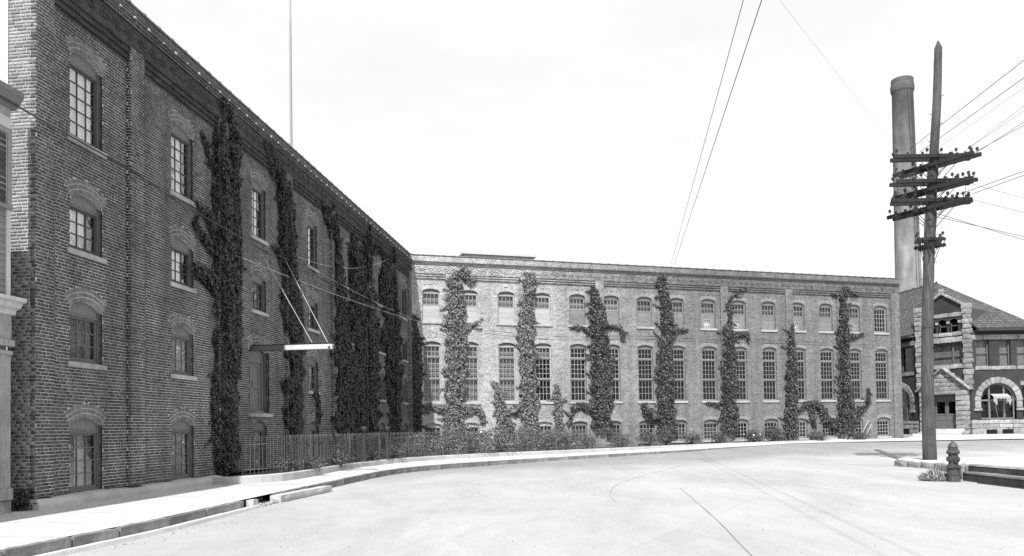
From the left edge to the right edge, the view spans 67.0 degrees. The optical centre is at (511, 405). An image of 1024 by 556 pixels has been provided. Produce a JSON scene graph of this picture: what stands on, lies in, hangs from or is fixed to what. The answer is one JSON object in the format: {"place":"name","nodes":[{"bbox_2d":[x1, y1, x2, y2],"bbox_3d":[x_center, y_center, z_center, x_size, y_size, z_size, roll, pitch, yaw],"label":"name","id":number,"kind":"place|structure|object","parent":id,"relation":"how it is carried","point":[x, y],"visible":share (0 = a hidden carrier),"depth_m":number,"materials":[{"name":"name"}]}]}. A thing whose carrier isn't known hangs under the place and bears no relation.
{"place":"outdoors","nodes":[
{"label":"outdoors","id":0,"kind":"place"},
{"bbox_2d":[0,484,313,549],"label":"sidewalk","id":1,"kind":"structure","parent":0,"point":[18,528],"depth_m":14.33,"materials":[{"name":"concrete"}]},
{"bbox_2d":[11,487,38,510],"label":"weed","id":2,"kind":"object","parent":1,"relation":"on","point":[22,501],"visible":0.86,"depth_m":14.67,"materials":[{"name":"black plant"}]},
{"bbox_2d":[226,442,740,476],"bbox_3d":[3.136,2.412,42.636,15.189,0.160,46.448,-3,-2,45],"label":"garden bed","id":3,"kind":"object","parent":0,"point":[276,470],"visible":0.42,"depth_m":39.68,"materials":[{"name":"plant"}]},
{"bbox_2d":[294,457,326,471],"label":"garden plant","id":4,"kind":"object","parent":3,"relation":"on","point":[308,465],"visible":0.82,"depth_m":24.11,"materials":[{"name":"grey plant"}]},
{"bbox_2d":[325,445,354,467],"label":"garden plant","id":5,"kind":"object","parent":3,"relation":"on","point":[337,458],"visible":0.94,"depth_m":26.70,"materials":[{"name":"grey plant"}]},
{"bbox_2d":[399,430,436,456],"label":"shrub","id":6,"kind":"object","parent":3,"relation":"on","point":[422,443],"visible":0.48,"depth_m":34.66,"materials":[{"name":"grey plant"}]},
{"bbox_2d":[242,426,622,475],"bbox_3d":[-2.089,1.611,33.511,3.796,1.529,26.011,-2,-2,31],"label":"iron fence","id":7,"kind":"object","parent":3,"relation":"on","point":[365,457],"visible":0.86,"depth_m":30.50,"materials":[{"name":"metal"}]},
{"bbox_2d":[425,425,468,455],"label":"shrub","id":8,"kind":"object","parent":3,"relation":"on","point":[456,440],"visible":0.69,"depth_m":36.01,"materials":[{"name":"grey plant"}]},
{"bbox_2d":[450,420,496,453],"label":"shrub","id":9,"kind":"object","parent":3,"relation":"on","point":[476,444],"visible":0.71,"depth_m":37.16,"materials":[{"name":"grey plant"}]},
{"bbox_2d":[476,422,525,452],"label":"shrub","id":10,"kind":"object","parent":3,"relation":"on","point":[506,442],"visible":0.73,"depth_m":38.39,"materials":[{"name":"grey plant"}]},
{"bbox_2d":[502,425,550,451],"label":"shrub","id":11,"kind":"object","parent":3,"relation":"on","point":[531,440],"visible":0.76,"depth_m":39.47,"materials":[{"name":"grey plant"}]},
{"bbox_2d":[530,424,567,450],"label":"shrub","id":12,"kind":"object","parent":3,"relation":"on","point":[545,442],"visible":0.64,"depth_m":40.62,"materials":[{"name":"grey plant"}]},
{"bbox_2d":[554,425,585,449],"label":"shrub","id":13,"kind":"object","parent":3,"relation":"on","point":[566,441],"visible":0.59,"depth_m":41.46,"materials":[{"name":"grey plant"}]},
{"bbox_2d":[634,429,664,445],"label":"shrub","id":14,"kind":"object","parent":3,"relation":"on","point":[650,439],"visible":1,"depth_m":46.15,"materials":[{"name":"grey plant"}]},
{"bbox_2d":[657,427,678,445],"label":"shrub","id":15,"kind":"object","parent":3,"relation":"on","point":[665,436],"visible":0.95,"depth_m":46.88,"materials":[{"name":"grey plant"}]},
{"bbox_2d":[763,423,784,440],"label":"shrub","id":16,"kind":"object","parent":3,"relation":"on","point":[773,432],"visible":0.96,"depth_m":51.22,"materials":[{"name":"grey plant"}]},
{"bbox_2d":[0,0,1023,318],"label":"sky","id":17,"kind":"structure","parent":0,"point":[556,130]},
{"bbox_2d":[246,440,836,483],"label":"sidewalk","id":18,"kind":"structure","parent":0,"point":[327,477],"depth_m":33.14,"materials":[{"name":"concrete"}]},
{"bbox_2d":[66,434,1023,555],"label":"street","id":19,"kind":"structure","parent":0,"point":[418,518],"depth_m":14.34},
{"bbox_2d":[0,80,26,514],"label":"clapboard house","id":20,"kind":"structure","parent":19,"relation":"on","point":[10,305],"depth_m":14.30,"materials":[{"name":"wood"}]},
{"bbox_2d":[0,124,12,210],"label":"window","id":21,"kind":"structure","parent":20,"relation":"in","point":[4,129],"depth_m":14.39,"materials":[{"name":"wood"}]},
{"bbox_2d":[35,505,261,555],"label":"gutter","id":22,"kind":"object","parent":19,"relation":"on","point":[86,547],"visible":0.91,"depth_m":11.99,"materials":[{"name":"concrete"}]},
{"bbox_2d":[7,0,412,510],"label":"brick factory","id":23,"kind":"structure","parent":19,"relation":"on","point":[115,321],"depth_m":18.39,"materials":[{"name":"brick"}]},
{"bbox_2d":[64,418,101,493],"bbox_3d":[-9.272,1.050,16.524,0.287,1.560,1.155,-1,-2,7],"label":"window","id":24,"kind":"structure","parent":23,"relation":"in","point":[84,433],"depth_m":16.65,"materials":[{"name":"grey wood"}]},
{"bbox_2d":[66,194,106,264],"bbox_3d":[-9.300,-3.836,16.663,0.390,1.365,1.255,-1,-2,7],"label":"window","id":25,"kind":"structure","parent":23,"relation":"in","point":[84,216],"depth_m":16.78,"materials":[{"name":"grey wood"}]},
{"bbox_2d":[66,302,106,370],"bbox_3d":[-9.262,-1.497,16.593,0.390,1.425,1.255,-1,-2,7],"label":"window","id":26,"kind":"structure","parent":23,"relation":"in","point":[84,320],"depth_m":16.71,"materials":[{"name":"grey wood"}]},
{"bbox_2d":[67,53,106,158],"bbox_3d":[-9.343,-6.534,16.743,0.390,2.025,1.255,-1,-2,7],"label":"window","id":27,"kind":"structure","parent":23,"relation":"in","point":[84,81],"depth_m":16.87,"materials":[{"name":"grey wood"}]},
{"bbox_2d":[0,95,315,271],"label":"cable","id":28,"kind":"object","parent":23,"relation":"attached to","point":[28,112],"depth_m":17.97,"materials":[{"name":"metal"}]},
{"bbox_2d":[169,420,192,480],"bbox_3d":[-8.822,1.155,20.331,0.287,1.560,1.155,-1,-2,7],"label":"window","id":29,"kind":"structure","parent":23,"relation":"in","point":[181,430],"depth_m":20.48,"materials":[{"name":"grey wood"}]},
{"bbox_2d":[169,123,196,207],"bbox_3d":[-8.894,-6.429,20.550,0.390,2.025,1.255,-1,-2,7],"label":"window","id":30,"kind":"structure","parent":23,"relation":"in","point":[180,142],"depth_m":20.69,"materials":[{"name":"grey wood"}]},
{"bbox_2d":[170,238,196,293],"bbox_3d":[-8.850,-3.731,20.470,0.390,1.365,1.255,-1,-2,7],"label":"window","id":31,"kind":"structure","parent":23,"relation":"in","point":[181,260],"depth_m":20.60,"materials":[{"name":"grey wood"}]},
{"bbox_2d":[170,326,196,380],"bbox_3d":[-8.812,-1.392,20.400,0.390,1.425,1.255,-1,-2,7],"label":"window","id":32,"kind":"structure","parent":23,"relation":"in","point":[181,338],"depth_m":20.55,"materials":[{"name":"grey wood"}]},
{"bbox_2d":[191,93,247,476],"bbox_3d":[-8.305,-3.455,22.443,0.388,11.088,3.295,-1,-2,7],"label":"ivy vine","id":33,"kind":"object","parent":23,"relation":"attached to","point":[232,300],"visible":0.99,"depth_m":22.35,"materials":[{"name":"black plant"}]},
{"bbox_2d":[249,362,259,411],"bbox_3d":[-8.415,-0.597,24.909,0.080,1.600,1.300,-1,-2,7],"label":"loading door","id":34,"kind":"structure","parent":23,"relation":"in","point":[254,368],"depth_m":25.17,"materials":[{"name":"grey wood"}]},
{"bbox_2d":[250,421,265,470],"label":"window","id":35,"kind":"structure","parent":23,"relation":"in","point":[258,428],"depth_m":25.10,"materials":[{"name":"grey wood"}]},
{"bbox_2d":[251,179,267,245],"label":"window","id":36,"kind":"structure","parent":23,"relation":"in","point":[257,192],"depth_m":25.27,"materials":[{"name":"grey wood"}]},
{"bbox_2d":[251,273,268,317],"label":"window","id":37,"kind":"structure","parent":23,"relation":"in","point":[258,284],"depth_m":25.22,"materials":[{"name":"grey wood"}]},
{"bbox_2d":[262,140,307,438],"bbox_3d":[-7.783,-3.787,26.865,0.395,9.976,4.258,-1,-2,7],"label":"ivy vine","id":38,"kind":"object","parent":23,"relation":"attached to","point":[296,417],"visible":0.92,"depth_m":27.03,"materials":[{"name":"black plant"}]},
{"bbox_2d":[248,253,332,351],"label":"entrance canopy","id":39,"kind":"structure","parent":23,"relation":"attached to","point":[285,347],"depth_m":24.55,"materials":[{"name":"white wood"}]},
{"bbox_2d":[289,0,292,146],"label":"flagpole","id":40,"kind":"object","parent":23,"relation":"on","point":[290,84],"visible":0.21,"depth_m":35.50,"materials":[{"name":"metal"}]},
{"bbox_2d":[306,218,318,273],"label":"window","id":41,"kind":"structure","parent":23,"relation":"in","point":[311,231],"depth_m":29.94,"materials":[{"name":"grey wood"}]},
{"bbox_2d":[307,297,319,333],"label":"window","id":42,"kind":"structure","parent":23,"relation":"in","point":[312,326],"depth_m":29.92,"materials":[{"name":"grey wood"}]},
{"bbox_2d":[309,422,317,461],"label":"window","id":43,"kind":"structure","parent":23,"relation":"in","point":[313,430],"depth_m":29.84,"materials":[{"name":"grey wood"}]},
{"bbox_2d":[308,357,319,393],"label":"window","id":44,"kind":"structure","parent":23,"relation":"in","point":[312,366],"depth_m":29.79,"materials":[{"name":"grey wood"}]},
{"bbox_2d":[320,200,357,441],"bbox_3d":[-7.186,-3.482,32.279,0.340,10.060,5.032,-1,-2,7],"label":"ivy vine","id":45,"kind":"object","parent":23,"relation":"attached to","point":[343,417],"visible":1,"depth_m":32.53,"materials":[{"name":"black plant"}]},
{"bbox_2d":[346,226,397,434],"bbox_3d":[-6.585,-3.642,37.374,0.362,10.138,8.049,-1,-2,7],"label":"ivy vine","id":46,"kind":"object","parent":23,"relation":"attached to","point":[357,335],"visible":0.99,"depth_m":35.73,"materials":[{"name":"black plant"}]},
{"bbox_2d":[380,247,404,437],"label":"ivy vine","id":47,"kind":"object","parent":23,"relation":"attached to","point":[387,296],"visible":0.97,"depth_m":40.28,"materials":[{"name":"black plant"}]},
{"bbox_2d":[240,486,331,506],"bbox_3d":[-5.350,2.308,18.397,0.690,0.549,4.048,-1,-2,8],"label":"storm drain","id":48,"kind":"object","parent":19,"relation":"on","point":[288,496],"visible":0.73,"depth_m":17.86,"materials":[{"name":"concrete"}]},
{"bbox_2d":[0,444,782,555],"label":"kerb","id":49,"kind":"structure","parent":19,"relation":"on","point":[41,547],"depth_m":14.43,"materials":[{"name":"concrete"}]},
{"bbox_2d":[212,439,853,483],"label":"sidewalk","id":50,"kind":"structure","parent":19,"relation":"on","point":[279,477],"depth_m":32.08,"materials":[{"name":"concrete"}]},
{"bbox_2d":[405,251,903,450],"bbox_3d":[8.619,-3.501,56.272,35.388,13.550,14.250,0,-2,-17],"label":"brick mill","id":51,"kind":"object","parent":19,"relation":"on","point":[769,305],"visible":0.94,"depth_m":49.78,"materials":[{"name":"brick"}]},
{"bbox_2d":[412,314,430,433],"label":"ivy vine","id":52,"kind":"object","parent":51,"relation":"attached to","point":[416,378],"visible":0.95,"depth_m":44.59,"materials":[{"name":"black plant"}]},
{"bbox_2d":[421,289,441,323],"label":"window","id":53,"kind":"structure","parent":51,"relation":"in","point":[430,297],"depth_m":45.25,"materials":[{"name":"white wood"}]},
{"bbox_2d":[422,341,442,404],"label":"window","id":54,"kind":"structure","parent":51,"relation":"in","point":[431,353],"depth_m":45.21,"materials":[{"name":"grey wood"}]},
{"bbox_2d":[422,265,487,433],"bbox_3d":[-3.344,-3.357,45.174,4.011,10.097,0.596,0,-2,-17],"label":"ivy vine","id":55,"kind":"object","parent":51,"relation":"attached to","point":[463,328],"visible":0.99,"depth_m":45.18,"materials":[{"name":"grey plant"}]},
{"bbox_2d":[460,290,479,324],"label":"window","id":56,"kind":"structure","parent":51,"relation":"in","point":[471,297],"depth_m":45.96,"materials":[{"name":"white wood"}]},
{"bbox_2d":[461,342,480,404],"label":"window","id":57,"kind":"structure","parent":51,"relation":"in","point":[472,376],"depth_m":45.91,"materials":[{"name":"grey wood"}]},
{"bbox_2d":[496,292,516,325],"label":"window","id":58,"kind":"structure","parent":51,"relation":"in","point":[506,311],"depth_m":46.58,"materials":[{"name":"white wood"}]},
{"bbox_2d":[498,343,517,403],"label":"window","id":59,"kind":"structure","parent":51,"relation":"in","point":[507,371],"depth_m":46.55,"materials":[{"name":"grey wood"}]},
{"bbox_2d":[490,272,541,430],"bbox_3d":[0.347,-3.272,46.297,3.372,9.616,0.580,0,-2,-17],"label":"ivy vine","id":60,"kind":"object","parent":51,"relation":"attached to","point":[524,385],"visible":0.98,"depth_m":46.39,"materials":[{"name":"grey plant"}]},
{"bbox_2d":[534,293,552,326],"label":"window","id":61,"kind":"structure","parent":51,"relation":"in","point":[542,301],"depth_m":47.26,"materials":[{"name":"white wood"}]},
{"bbox_2d":[535,343,553,403],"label":"window","id":62,"kind":"structure","parent":51,"relation":"in","point":[543,349],"depth_m":47.16,"materials":[{"name":"grey wood"}]},
{"bbox_2d":[546,383,568,428],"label":"ivy vine","id":63,"kind":"object","parent":51,"relation":"attached to","point":[558,409],"visible":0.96,"depth_m":47.06,"materials":[{"name":"grey plant"}]},
{"bbox_2d":[568,294,587,326],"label":"window","id":64,"kind":"structure","parent":51,"relation":"in","point":[576,306],"depth_m":47.92,"materials":[{"name":"grey wood"}]},
{"bbox_2d":[570,344,588,403],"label":"window","id":65,"kind":"structure","parent":51,"relation":"in","point":[575,346],"depth_m":47.79,"materials":[{"name":"grey wood"}]},
{"bbox_2d":[572,421,587,444],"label":"window","id":66,"kind":"structure","parent":51,"relation":"in","point":[579,425],"depth_m":47.76,"materials":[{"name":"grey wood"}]},
{"bbox_2d":[563,285,628,433],"bbox_3d":[5.273,-2.871,47.792,4.536,9.293,0.603,0,-2,-17],"label":"ivy vine","id":67,"kind":"object","parent":51,"relation":"attached to","point":[592,407],"visible":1,"depth_m":47.79,"materials":[{"name":"grey plant"}]},
{"bbox_2d":[604,296,618,327],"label":"window","id":68,"kind":"structure","parent":51,"relation":"in","point":[611,303],"depth_m":48.62,"materials":[{"name":"grey wood"}]},
{"bbox_2d":[605,345,622,403],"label":"window","id":69,"kind":"structure","parent":51,"relation":"in","point":[611,347],"depth_m":48.52,"materials":[{"name":"grey wood"}]},
{"bbox_2d":[636,297,653,328],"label":"window","id":70,"kind":"structure","parent":51,"relation":"in","point":[644,308],"depth_m":49.25,"materials":[{"name":"grey wood"}]},
{"bbox_2d":[637,345,655,402],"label":"window","id":71,"kind":"structure","parent":51,"relation":"in","point":[643,347],"depth_m":49.12,"materials":[{"name":"grey wood"}]},
{"bbox_2d":[640,274,687,435],"bbox_3d":[9.764,-3.191,49.167,3.544,10.430,0.601,0,-2,-17],"label":"ivy vine","id":72,"kind":"object","parent":51,"relation":"attached to","point":[671,422],"visible":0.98,"depth_m":49.12,"materials":[{"name":"grey plant"}]},
{"bbox_2d":[669,298,684,329],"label":"window","id":73,"kind":"structure","parent":51,"relation":"in","point":[678,310],"depth_m":49.98,"materials":[{"name":"grey wood"}]},
{"bbox_2d":[670,346,687,402],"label":"window","id":74,"kind":"structure","parent":51,"relation":"in","point":[675,348],"depth_m":49.83,"materials":[{"name":"grey wood"}]},
{"bbox_2d":[671,420,688,442],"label":"window","id":75,"kind":"structure","parent":51,"relation":"in","point":[681,426],"depth_m":49.75,"materials":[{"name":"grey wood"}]},
{"bbox_2d":[700,299,717,330],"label":"window","id":76,"kind":"structure","parent":51,"relation":"in","point":[708,322],"depth_m":50.62,"materials":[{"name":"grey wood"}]},
{"bbox_2d":[702,346,718,402],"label":"window","id":77,"kind":"structure","parent":51,"relation":"in","point":[707,348],"depth_m":50.48,"materials":[{"name":"grey wood"}]},
{"bbox_2d":[703,420,719,441],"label":"window","id":78,"kind":"structure","parent":51,"relation":"in","point":[709,425],"depth_m":50.44,"materials":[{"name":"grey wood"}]},
{"bbox_2d":[674,0,761,263],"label":"overhead wire","id":79,"kind":"object","parent":51,"relation":"attached to","point":[724,111],"visible":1,"depth_m":21.08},
{"bbox_2d":[706,287,750,432],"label":"ivy vine","id":80,"kind":"object","parent":51,"relation":"attached to","point":[731,410],"visible":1,"depth_m":50.44,"materials":[{"name":"grey plant"}]},
{"bbox_2d":[732,300,747,330],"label":"window","id":81,"kind":"structure","parent":51,"relation":"in","point":[739,314],"depth_m":51.28,"materials":[{"name":"grey wood"}]},
{"bbox_2d":[733,347,749,402],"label":"window","id":82,"kind":"structure","parent":51,"relation":"in","point":[740,349],"depth_m":51.16,"materials":[{"name":"grey wood"}]},
{"bbox_2d":[761,302,777,331],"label":"window","id":83,"kind":"structure","parent":51,"relation":"in","point":[768,308],"depth_m":51.92,"materials":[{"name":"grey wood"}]},
{"bbox_2d":[763,347,779,402],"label":"window","id":84,"kind":"structure","parent":51,"relation":"in","point":[767,349],"depth_m":51.82,"materials":[{"name":"grey wood"}]},
{"bbox_2d":[793,303,806,332],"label":"window","id":85,"kind":"structure","parent":51,"relation":"in","point":[798,316],"depth_m":52.62,"materials":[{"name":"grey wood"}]},
{"bbox_2d":[794,348,808,401],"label":"window","id":86,"kind":"structure","parent":51,"relation":"in","point":[798,350],"depth_m":52.54,"materials":[{"name":"grey wood"}]},
{"bbox_2d":[797,418,809,439],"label":"window","id":87,"kind":"structure","parent":51,"relation":"in","point":[802,428],"depth_m":52.41,"materials":[{"name":"grey wood"}]},
{"bbox_2d":[778,324,831,437],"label":"ivy vine","id":88,"kind":"object","parent":51,"relation":"attached to","point":[811,405],"visible":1,"depth_m":51.88,"materials":[{"name":"grey plant"}]},
{"bbox_2d":[819,304,833,333],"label":"window","id":89,"kind":"structure","parent":51,"relation":"in","point":[825,312],"depth_m":53.27,"materials":[{"name":"grey wood"}]},
{"bbox_2d":[820,348,836,401],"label":"window","id":90,"kind":"structure","parent":51,"relation":"in","point":[825,350],"depth_m":53.16,"materials":[{"name":"grey wood"}]},
{"bbox_2d":[829,286,872,434],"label":"ivy vine","id":91,"kind":"object","parent":51,"relation":"attached to","point":[847,335],"visible":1,"depth_m":53.11,"materials":[{"name":"grey plant"}]},
{"bbox_2d":[848,305,861,333],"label":"window","id":92,"kind":"structure","parent":51,"relation":"in","point":[854,318],"depth_m":53.96,"materials":[{"name":"grey wood"}]},
{"bbox_2d":[848,349,863,401],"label":"window","id":93,"kind":"structure","parent":51,"relation":"in","point":[859,380],"depth_m":53.84,"materials":[{"name":"grey wood"}]},
{"bbox_2d":[874,306,888,334],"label":"window","id":94,"kind":"structure","parent":51,"relation":"in","point":[876,308],"depth_m":54.58,"materials":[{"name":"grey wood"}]},
{"bbox_2d":[875,349,890,401],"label":"window","id":95,"kind":"structure","parent":51,"relation":"in","point":[879,351],"depth_m":54.48,"materials":[{"name":"grey wood"}]},
{"bbox_2d":[877,417,891,437],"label":"window","id":96,"kind":"structure","parent":51,"relation":"in","point":[882,419],"depth_m":54.37,"materials":[{"name":"grey wood"}]},
{"bbox_2d":[890,75,921,336],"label":"smokestack","id":97,"kind":"object","parent":19,"relation":"on","point":[908,272],"visible":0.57,"depth_m":84.87,"materials":[{"name":"brick"}]},
{"bbox_2d":[894,460,968,479],"bbox_3d":[13.544,1.971,24.534,0.938,0.562,7.496,-1,-2,13],"label":"stone edging","id":98,"kind":"object","parent":19,"relation":"on","point":[926,465],"visible":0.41,"depth_m":26.15,"materials":[{"name":"stone"}]},
{"bbox_2d":[887,40,981,459],"bbox_3d":[15.723,-5.736,28.782,3.145,15.900,1.946,-2,-2,28],"label":"utility pole","id":99,"kind":"object","parent":19,"relation":"on","point":[935,159],"visible":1,"depth_m":28.61,"materials":[{"name":"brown wood"}]},
{"bbox_2d":[945,440,961,481],"bbox_3d":[11.625,1.488,20.369,0.370,1.135,0.371,-2,-2,27],"label":"fire hydrant","id":100,"kind":"object","parent":19,"relation":"on","point":[953,467],"visible":0.98,"depth_m":20.26,"materials":[{"name":"metal"}]},
{"bbox_2d":[899,281,1023,434],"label":"corner office","id":101,"kind":"structure","parent":19,"relation":"on","point":[978,349],"depth_m":57.90,"materials":[{"name":"brick"}]},
{"bbox_2d":[935,394,956,427],"bbox_3d":[33.016,0.443,58.689,0.100,2.580,1.720,0,-2,-35],"label":"door","id":102,"kind":"structure","parent":101,"relation":"in","point":[946,420],"depth_m":58.74,"materials":[{"name":"grey wood"}]},
{"bbox_2d":[933,342,961,364],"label":"window","id":103,"kind":"structure","parent":101,"relation":"in","point":[945,354],"depth_m":58.74,"materials":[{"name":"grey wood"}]},
{"bbox_2d":[975,340,987,365],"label":"window","id":104,"kind":"structure","parent":101,"relation":"in","point":[981,353],"depth_m":57.47,"materials":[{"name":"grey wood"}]},
{"bbox_2d":[981,383,1015,418],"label":"window","id":105,"kind":"structure","parent":101,"relation":"in","point":[1008,388],"depth_m":57.26,"materials":[{"name":"grey wood"}]},
{"bbox_2d":[999,340,1008,365],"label":"window","id":106,"kind":"structure","parent":101,"relation":"in","point":[1003,344],"depth_m":57.47,"materials":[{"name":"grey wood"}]},
{"bbox_2d":[1016,340,1023,364],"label":"window","id":107,"kind":"structure","parent":101,"relation":"in","point":[1020,343],"depth_m":57.47,"materials":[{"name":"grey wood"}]},
{"bbox_2d":[963,464,1023,488],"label":"retaining wall","id":108,"kind":"structure","parent":19,"relation":"on","point":[1004,476],"depth_m":19.38,"materials":[{"name":"concrete"}]},
{"bbox_2d":[804,434,1023,442],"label":"sidewalk","id":109,"kind":"structure","parent":0,"point":[916,437],"depth_m":52.34,"materials":[{"name":"concrete"}]},
{"bbox_2d":[917,466,946,481],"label":"grass","id":110,"kind":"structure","parent":0,"point":[933,475],"depth_m":20.68,"materials":[{"name":"plant"}]},
{"bbox_2d":[898,456,1023,470],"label":"pavement","id":111,"kind":"structure","parent":0,"point":[1017,461],"depth_m":27.03,"materials":[{"name":"concrete"}]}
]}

